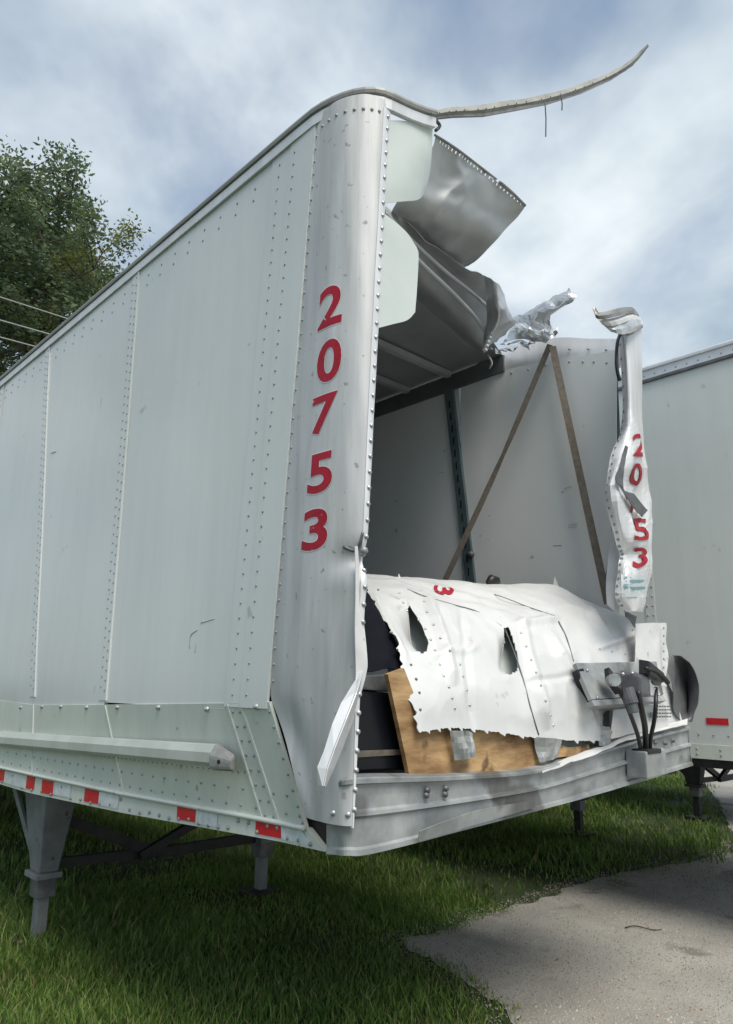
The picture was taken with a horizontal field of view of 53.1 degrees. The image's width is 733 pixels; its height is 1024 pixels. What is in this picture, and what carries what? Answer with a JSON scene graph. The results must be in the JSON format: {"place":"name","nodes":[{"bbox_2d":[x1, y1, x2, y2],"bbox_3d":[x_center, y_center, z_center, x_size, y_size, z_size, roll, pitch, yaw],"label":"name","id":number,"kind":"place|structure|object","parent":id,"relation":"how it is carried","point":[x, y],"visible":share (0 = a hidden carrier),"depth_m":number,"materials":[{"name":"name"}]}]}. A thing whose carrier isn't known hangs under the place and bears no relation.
{"place":"outdoors","nodes":[
{"label":"outdoors","id":0,"kind":"place"},
{"bbox_2d":[0,337,34,346],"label":"power line","id":1,"kind":"object","parent":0,"point":[17,341],"visible":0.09,"depth_m":18.14,"materials":[{"name":"grey metal"}]},
{"bbox_2d":[0,320,49,334],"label":"power line","id":2,"kind":"object","parent":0,"point":[24,327],"visible":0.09,"depth_m":18.32,"materials":[{"name":"grey metal"}]},
{"bbox_2d":[0,297,66,318],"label":"power line","id":3,"kind":"object","parent":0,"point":[33,307],"visible":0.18,"depth_m":18.55,"materials":[{"name":"grey metal"}]},
{"bbox_2d":[0,770,732,1023],"bbox_3d":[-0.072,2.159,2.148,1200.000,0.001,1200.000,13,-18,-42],"label":"ground","id":4,"kind":"structure","parent":0,"point":[529,884],"depth_m":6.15,"materials":[{"name":"green plant"}]},
{"bbox_2d":[0,135,143,368],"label":"broadleaf tree","id":5,"kind":"object","parent":4,"relation":"on","point":[20,237],"visible":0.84,"depth_m":21.46,"materials":[{"name":"green plant"}]},
{"bbox_2d":[0,208,151,375],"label":"broadleaf tree","id":6,"kind":"object","parent":4,"relation":"on","point":[97,259],"visible":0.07,"depth_m":26.08,"materials":[{"name":"green plant"}]},
{"bbox_2d":[0,44,699,949],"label":"damaged trailer","id":7,"kind":"object","parent":4,"relation":"on","point":[258,412],"visible":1,"depth_m":3.67,"materials":[{"name":"paint"}]},
{"bbox_2d":[269,674,403,771],"bbox_3d":[-0.135,0.828,2.926,0.304,0.353,0.556,13,-18,-42],"label":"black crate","id":8,"kind":"object","parent":7,"relation":"on","point":[378,746],"visible":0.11,"depth_m":2.72,"materials":[{"name":"black"}]},
{"bbox_2d":[364,592,402,671],"bbox_3d":[0.042,0.478,2.979,0.208,0.357,0.339,2,-13,-4],"label":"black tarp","id":9,"kind":"object","parent":7,"relation":"hanging from","point":[382,646],"visible":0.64,"depth_m":2.95,"materials":[{"name":"black plastic"}]},
{"bbox_2d":[443,344,552,579],"bbox_3d":[0.926,-0.351,5.181,0.851,1.649,0.040,-6,-15,26],"label":"cargo strap","id":10,"kind":"object","parent":7,"relation":"hanging from","point":[486,491],"visible":0.98,"depth_m":5.17,"materials":[{"name":"brown fabric"}]},
{"bbox_2d":[549,346,606,604],"bbox_3d":[1.392,-0.301,4.819,0.039,1.840,0.354,10,-16,-35],"label":"cargo strap","id":11,"kind":"object","parent":7,"relation":"hanging from","point":[598,560],"visible":0.97,"depth_m":4.80,"materials":[{"name":"brown fabric"}]},
{"bbox_2d":[564,339,732,837],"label":"parked trailer","id":12,"kind":"object","parent":4,"relation":"on","point":[687,409],"visible":0.05,"depth_m":5.38,"materials":[{"name":"paint"}]},
{"bbox_2d":[679,766,732,819],"bbox_3d":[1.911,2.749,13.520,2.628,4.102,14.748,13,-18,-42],"label":"landing gear","id":13,"kind":"object","parent":12,"relation":"attached to","point":[695,779],"visible":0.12,"depth_m":9.39,"materials":[{"name":"paint"}]},
{"bbox_2d":[0,0,732,373],"label":"sky","id":14,"kind":"structure","parent":0,"point":[627,192],"materials":[{"name":"blue"}]},
{"bbox_2d":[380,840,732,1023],"bbox_3d":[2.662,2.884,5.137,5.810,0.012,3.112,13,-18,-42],"label":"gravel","id":15,"kind":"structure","parent":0,"point":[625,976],"depth_m":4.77,"materials":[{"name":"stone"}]},
{"bbox_2d":[402,768,732,1023],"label":"driveway","id":16,"kind":"structure","parent":0,"point":[723,792],"depth_m":4.60,"materials":[{"name":"concrete"}]},
{"bbox_2d":[625,925,661,930],"bbox_3d":[1.889,2.840,5.010,0.243,0.011,0.050,-2,-14,13],"label":"twig","id":17,"kind":"object","parent":16,"relation":"on","point":[642,927],"visible":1,"depth_m":5.02,"materials":[{"name":"wood"}]}
]}

